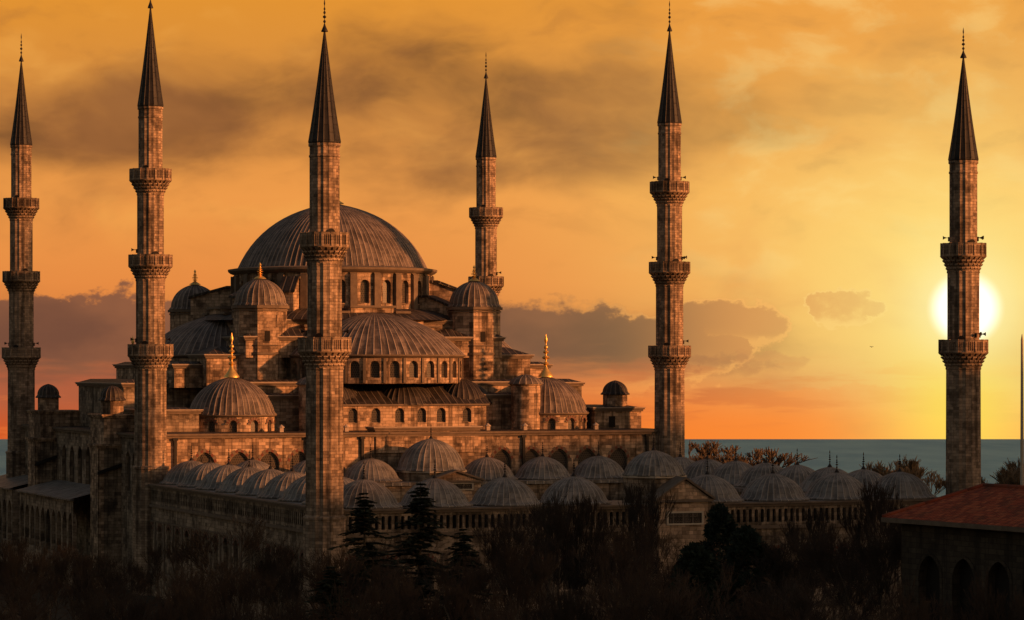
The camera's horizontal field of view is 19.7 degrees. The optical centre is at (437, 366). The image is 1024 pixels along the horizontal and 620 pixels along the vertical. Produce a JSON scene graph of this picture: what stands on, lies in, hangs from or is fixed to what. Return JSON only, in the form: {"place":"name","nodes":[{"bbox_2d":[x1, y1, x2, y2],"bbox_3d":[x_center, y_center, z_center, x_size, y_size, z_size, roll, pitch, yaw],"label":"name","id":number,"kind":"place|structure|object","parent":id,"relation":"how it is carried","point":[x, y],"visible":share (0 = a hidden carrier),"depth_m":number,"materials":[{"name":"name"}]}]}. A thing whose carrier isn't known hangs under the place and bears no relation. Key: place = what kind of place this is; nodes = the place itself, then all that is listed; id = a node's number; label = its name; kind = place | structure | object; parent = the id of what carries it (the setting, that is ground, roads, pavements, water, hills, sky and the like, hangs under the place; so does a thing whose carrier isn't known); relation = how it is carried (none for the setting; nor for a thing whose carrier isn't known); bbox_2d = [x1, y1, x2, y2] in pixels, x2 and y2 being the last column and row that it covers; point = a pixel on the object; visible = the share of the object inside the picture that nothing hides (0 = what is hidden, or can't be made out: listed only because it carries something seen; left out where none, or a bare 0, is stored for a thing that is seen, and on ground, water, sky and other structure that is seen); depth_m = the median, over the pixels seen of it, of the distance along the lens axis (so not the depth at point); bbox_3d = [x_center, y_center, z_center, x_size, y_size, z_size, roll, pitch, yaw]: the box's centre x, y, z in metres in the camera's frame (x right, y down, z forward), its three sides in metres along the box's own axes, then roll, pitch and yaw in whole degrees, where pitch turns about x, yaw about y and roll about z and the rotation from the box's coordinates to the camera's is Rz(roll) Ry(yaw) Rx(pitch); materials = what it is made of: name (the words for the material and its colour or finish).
{"place":"outdoors","nodes":[
{"label":"outdoors","id":0,"kind":"place"},
{"bbox_2d":[0,566,215,619],"bbox_3d":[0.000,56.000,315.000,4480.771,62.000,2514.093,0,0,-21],"label":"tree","id":1,"kind":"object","parent":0,"point":[60,612],"depth_m":310.44,"materials":[{"name":"green plant"}]},
{"bbox_2d":[2,34,40,489],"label":"minaret","id":2,"kind":"object","parent":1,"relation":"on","point":[21,355],"visible":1,"depth_m":378.29,"materials":[{"name":"stone"}]},
{"bbox_2d":[0,533,55,619],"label":"bare tree","id":3,"kind":"object","parent":1,"relation":"on","point":[9,566],"visible":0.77,"depth_m":204.63,"materials":[{"name":"brown plant"}]},
{"bbox_2d":[0,549,57,619],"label":"bare tree","id":4,"kind":"object","parent":1,"relation":"on","point":[23,562],"visible":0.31,"depth_m":238.45,"materials":[{"name":"brown plant"}]},
{"bbox_2d":[11,558,85,619],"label":"bare tree","id":5,"kind":"object","parent":1,"relation":"on","point":[60,582],"visible":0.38,"depth_m":242.79,"materials":[{"name":"brown plant"}]},
{"bbox_2d":[24,544,81,619],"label":"bare tree","id":6,"kind":"object","parent":1,"relation":"on","point":[63,552],"visible":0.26,"depth_m":262.59,"materials":[{"name":"brown plant"}]},
{"bbox_2d":[41,540,130,619],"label":"bare tree","id":7,"kind":"object","parent":1,"relation":"on","point":[79,559],"visible":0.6,"depth_m":239.40,"materials":[{"name":"brown plant"}]},
{"bbox_2d":[63,554,154,617],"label":"bare tree","id":8,"kind":"object","parent":1,"relation":"on","point":[106,585],"visible":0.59,"depth_m":209.14,"materials":[{"name":"brown plant"}]},
{"bbox_2d":[74,552,152,619],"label":"bare tree","id":9,"kind":"object","parent":1,"relation":"on","point":[113,564],"visible":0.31,"depth_m":247.59,"materials":[{"name":"brown plant"}]},
{"bbox_2d":[127,0,173,595],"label":"minaret","id":10,"kind":"object","parent":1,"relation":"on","point":[150,355],"visible":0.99,"depth_m":321.76,"materials":[{"name":"stone"}]},
{"bbox_2d":[129,536,194,619],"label":"bare tree","id":11,"kind":"object","parent":1,"relation":"on","point":[154,556],"visible":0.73,"depth_m":246.28,"materials":[{"name":"brown plant"}]},
{"bbox_2d":[158,564,227,619],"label":"bare tree","id":12,"kind":"object","parent":1,"relation":"on","point":[210,588],"visible":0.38,"depth_m":198.75,"materials":[{"name":"brown plant"}]},
{"bbox_2d":[170,512,273,618],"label":"bare tree","id":13,"kind":"object","parent":1,"relation":"on","point":[199,546],"visible":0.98,"depth_m":234.94,"materials":[{"name":"brown plant"}]},
{"bbox_2d":[210,552,279,617],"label":"bare tree","id":14,"kind":"object","parent":1,"relation":"on","point":[231,587],"visible":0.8,"depth_m":209.57,"materials":[{"name":"brown plant"}]},
{"bbox_2d":[216,565,305,619],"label":"bare tree","id":15,"kind":"object","parent":1,"relation":"on","point":[271,600],"visible":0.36,"depth_m":234.01,"materials":[{"name":"brown plant"}]},
{"bbox_2d":[242,533,301,619],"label":"bare tree","id":16,"kind":"object","parent":1,"relation":"on","point":[270,564],"visible":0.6,"depth_m":234.78,"materials":[{"name":"brown plant"}]},
{"bbox_2d":[297,0,351,619],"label":"minaret","id":17,"kind":"object","parent":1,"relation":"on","point":[324,351],"visible":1,"depth_m":260.94,"materials":[{"name":"stone"}]},
{"bbox_2d":[0,201,657,590],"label":"mosque","id":18,"kind":"structure","parent":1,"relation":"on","point":[444,363],"depth_m":343.31,"materials":[{"name":"stone"}]},
{"bbox_2d":[302,566,356,619],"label":"conifer","id":19,"kind":"object","parent":1,"relation":"on","point":[325,586],"visible":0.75,"depth_m":189.61,"materials":[{"name":"green plant"}]},
{"bbox_2d":[304,568,366,619],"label":"tree","id":20,"kind":"object","parent":1,"relation":"on","point":[346,573],"visible":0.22,"depth_m":204.98,"materials":[{"name":"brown plant"}]},
{"bbox_2d":[293,545,421,619],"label":"bare tree","id":21,"kind":"object","parent":1,"relation":"on","point":[319,568],"visible":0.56,"depth_m":203.74,"materials":[{"name":"brown plant"}]},
{"bbox_2d":[308,493,428,619],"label":"conifer","id":22,"kind":"object","parent":1,"relation":"on","point":[363,519],"visible":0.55,"depth_m":213.65,"materials":[{"name":"green plant"}]},
{"bbox_2d":[351,560,429,619],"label":"bare tree","id":23,"kind":"object","parent":1,"relation":"on","point":[405,597],"visible":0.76,"depth_m":173.46,"materials":[{"name":"brown plant"}]},
{"bbox_2d":[346,533,451,595],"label":"bare tree","id":24,"kind":"object","parent":1,"relation":"on","point":[385,562],"visible":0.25,"depth_m":245.92,"materials":[{"name":"brown plant"}]},
{"bbox_2d":[367,553,462,616],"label":"bare tree","id":25,"kind":"object","parent":1,"relation":"on","point":[437,568],"visible":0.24,"depth_m":208.80,"materials":[{"name":"brown plant"}]},
{"bbox_2d":[372,480,468,618],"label":"conifer","id":26,"kind":"object","parent":1,"relation":"on","point":[415,506],"visible":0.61,"depth_m":221.50,"materials":[{"name":"green plant"}]},
{"bbox_2d":[425,549,495,619],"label":"bare tree","id":27,"kind":"object","parent":1,"relation":"on","point":[475,582],"visible":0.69,"depth_m":199.91,"materials":[{"name":"brown plant"}]},
{"bbox_2d":[438,528,507,619],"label":"conifer","id":28,"kind":"object","parent":1,"relation":"on","point":[463,547],"visible":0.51,"depth_m":204.75,"materials":[{"name":"green plant"}]},
{"bbox_2d":[468,55,503,296],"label":"minaret","id":29,"kind":"object","parent":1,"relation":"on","point":[485,215],"visible":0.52,"depth_m":400.79,"materials":[{"name":"stone"}]},
{"bbox_2d":[462,563,533,614],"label":"tree","id":30,"kind":"object","parent":1,"relation":"on","point":[489,588],"visible":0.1,"depth_m":237.44,"materials":[{"name":"brown plant"}]},
{"bbox_2d":[470,508,542,614],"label":"bare tree","id":31,"kind":"object","parent":1,"relation":"on","point":[519,538],"visible":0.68,"depth_m":222.66,"materials":[{"name":"brown plant"}]},
{"bbox_2d":[491,541,562,619],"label":"bare tree","id":32,"kind":"object","parent":1,"relation":"on","point":[516,579],"visible":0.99,"depth_m":200.15,"materials":[{"name":"brown plant"}]},
{"bbox_2d":[489,484,584,617],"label":"bare tree","id":33,"kind":"object","parent":1,"relation":"on","point":[537,511],"visible":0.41,"depth_m":231.54,"materials":[{"name":"brown plant"}]},
{"bbox_2d":[527,499,587,619],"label":"bare tree","id":34,"kind":"object","parent":1,"relation":"on","point":[549,509],"visible":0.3,"depth_m":217.74,"materials":[{"name":"brown plant"}]},
{"bbox_2d":[518,534,599,617],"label":"bare tree","id":35,"kind":"object","parent":1,"relation":"on","point":[550,546],"visible":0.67,"depth_m":210.69,"materials":[{"name":"brown plant"}]},
{"bbox_2d":[540,492,615,606],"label":"bare tree","id":36,"kind":"object","parent":1,"relation":"on","point":[560,528],"visible":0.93,"depth_m":211.21,"materials":[{"name":"brown plant"}]},
{"bbox_2d":[555,542,615,619],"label":"bare tree","id":37,"kind":"object","parent":1,"relation":"on","point":[612,555],"visible":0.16,"depth_m":245.50,"materials":[{"name":"brown plant"}]},
{"bbox_2d":[601,534,655,610],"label":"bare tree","id":38,"kind":"object","parent":1,"relation":"on","point":[623,556],"visible":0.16,"depth_m":241.86,"materials":[{"name":"brown plant"}]},
{"bbox_2d":[606,504,679,617],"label":"bare tree","id":39,"kind":"object","parent":1,"relation":"on","point":[643,539],"visible":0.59,"depth_m":211.37,"materials":[{"name":"brown plant"}]},
{"bbox_2d":[613,478,676,617],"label":"bare tree","id":40,"kind":"object","parent":1,"relation":"on","point":[634,511],"visible":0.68,"depth_m":226.18,"materials":[{"name":"brown plant"}]},
{"bbox_2d":[648,0,690,457],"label":"minaret","id":41,"kind":"object","parent":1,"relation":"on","point":[669,354],"visible":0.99,"depth_m":344.12,"materials":[{"name":"stone"}]},
{"bbox_2d":[618,541,725,601],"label":"bare tree","id":42,"kind":"object","parent":1,"relation":"on","point":[669,572],"visible":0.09,"depth_m":236.41,"materials":[{"name":"brown plant"}]},
{"bbox_2d":[667,541,733,619],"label":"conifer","id":43,"kind":"object","parent":1,"relation":"on","point":[700,558],"visible":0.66,"depth_m":204.31,"materials":[{"name":"green plant"}]},
{"bbox_2d":[688,502,744,619],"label":"conifer","id":44,"kind":"object","parent":1,"relation":"on","point":[720,516],"visible":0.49,"depth_m":227.37,"materials":[{"name":"green plant"}]},
{"bbox_2d":[685,453,755,464],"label":"leafless tree","id":45,"kind":"object","parent":1,"relation":"on","point":[721,458],"visible":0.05,"depth_m":387.81,"materials":[{"name":"brown plant"}]},
{"bbox_2d":[703,523,779,619],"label":"conifer","id":46,"kind":"object","parent":1,"relation":"on","point":[748,537],"visible":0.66,"depth_m":214.21,"materials":[{"name":"green plant"}]},
{"bbox_2d":[685,539,797,619],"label":"bare tree","id":47,"kind":"object","parent":1,"relation":"on","point":[759,580],"visible":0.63,"depth_m":212.76,"materials":[{"name":"brown plant"}]},
{"bbox_2d":[688,440,815,467],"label":"leafless tree","id":48,"kind":"object","parent":1,"relation":"on","point":[758,453],"visible":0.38,"depth_m":385.13,"materials":[{"name":"brown plant"}]},
{"bbox_2d":[664,565,856,619],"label":"bare tree","id":49,"kind":"object","parent":1,"relation":"on","point":[803,602],"visible":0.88,"depth_m":168.64,"materials":[{"name":"brown plant"}]},
{"bbox_2d":[761,526,830,616],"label":"bare tree","id":50,"kind":"object","parent":1,"relation":"on","point":[799,567],"visible":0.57,"depth_m":212.81,"materials":[{"name":"brown plant"}]},
{"bbox_2d":[779,507,840,618],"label":"bare tree","id":51,"kind":"object","parent":1,"relation":"on","point":[819,522],"visible":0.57,"depth_m":219.74,"materials":[{"name":"brown plant"}]},
{"bbox_2d":[768,585,870,619],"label":"bare tree","id":52,"kind":"object","parent":1,"relation":"on","point":[809,618],"visible":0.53,"depth_m":173.13,"materials":[{"name":"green plant"}]},
{"bbox_2d":[762,565,880,619],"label":"bare tree","id":53,"kind":"object","parent":1,"relation":"on","point":[836,598],"visible":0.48,"depth_m":198.35,"materials":[{"name":"brown plant"}]},
{"bbox_2d":[820,537,870,619],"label":"bare tree","id":54,"kind":"object","parent":1,"relation":"on","point":[841,570],"visible":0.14,"depth_m":228.94,"materials":[{"name":"brown plant"}]},
{"bbox_2d":[793,510,900,619],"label":"bare tree","id":55,"kind":"object","parent":1,"relation":"on","point":[828,546],"visible":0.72,"depth_m":204.22,"materials":[{"name":"brown plant"}]},
{"bbox_2d":[823,556,900,619],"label":"bare tree","id":56,"kind":"object","parent":1,"relation":"on","point":[861,594],"visible":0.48,"depth_m":206.95,"materials":[{"name":"brown plant"}]},
{"bbox_2d":[838,477,904,612],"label":"bare tree","id":57,"kind":"object","parent":1,"relation":"on","point":[882,505],"visible":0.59,"depth_m":212.81,"materials":[{"name":"brown plant"}]},
{"bbox_2d":[843,514,926,619],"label":"bare tree","id":58,"kind":"object","parent":1,"relation":"on","point":[873,553],"visible":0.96,"depth_m":197.85,"materials":[{"name":"brown plant"}]},
{"bbox_2d":[859,456,945,495],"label":"leafless tree","id":59,"kind":"object","parent":1,"relation":"on","point":[910,467],"visible":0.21,"depth_m":351.94,"materials":[{"name":"brown plant"}]},
{"bbox_2d":[882,571,976,619],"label":"bare tree","id":60,"kind":"object","parent":1,"relation":"on","point":[939,608],"visible":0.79,"depth_m":173.74,"materials":[{"name":"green plant"}]},
{"bbox_2d":[881,483,1023,619],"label":"tiled roof building","id":61,"kind":"structure","parent":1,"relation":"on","point":[951,542],"depth_m":192.05,"materials":[{"name":"ceramic"}]},
{"bbox_2d":[938,28,988,494],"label":"minaret","id":62,"kind":"object","parent":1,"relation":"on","point":[963,350],"visible":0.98,"depth_m":283.26,"materials":[{"name":"stone"}]},
{"bbox_2d":[962,564,1023,619],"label":"bare tree","id":63,"kind":"object","parent":1,"relation":"on","point":[988,614],"visible":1,"depth_m":173.41,"materials":[{"name":"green plant"}]},
{"bbox_2d":[981,457,1019,484],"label":"leafless tree","id":64,"kind":"object","parent":1,"relation":"on","point":[1010,474],"visible":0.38,"depth_m":340.58,"materials":[{"name":"brown plant"}]},
{"bbox_2d":[1020,335,1023,484],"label":"flag pole","id":65,"kind":"object","parent":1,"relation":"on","point":[1022,441],"visible":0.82,"depth_m":214.91,"materials":[{"name":"metal"}]},
{"bbox_2d":[447,543,484,583],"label":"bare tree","id":66,"kind":"object","parent":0,"point":[476,558],"visible":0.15,"depth_m":246.39,"materials":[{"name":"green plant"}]},
{"bbox_2d":[0,439,1019,496],"bbox_3d":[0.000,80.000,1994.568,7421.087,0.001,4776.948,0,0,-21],"label":"sea","id":67,"kind":"structure","parent":0,"point":[996,454],"depth_m":2762.99,"materials":[{"name":"liquid"}]},
{"bbox_2d":[0,0,1023,438],"label":"sky","id":68,"kind":"structure","parent":0,"point":[816,135],"materials":[{"name":"orange"}]},
{"bbox_2d":[503,553,568,614],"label":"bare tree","id":69,"kind":"object","parent":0,"point":[552,579],"visible":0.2,"depth_m":245.61,"materials":[{"name":"brown plant"}]},
{"bbox_2d":[148,428,936,619],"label":"courtyard","id":70,"kind":"structure","parent":0,"point":[765,497],"depth_m":281.57,"materials":[{"name":"grey stone"}]},
{"bbox_2d":[774,555,830,598],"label":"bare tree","id":71,"kind":"object","parent":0,"point":[806,574],"visible":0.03,"depth_m":243.08,"materials":[{"name":"brown plant"}]}
]}

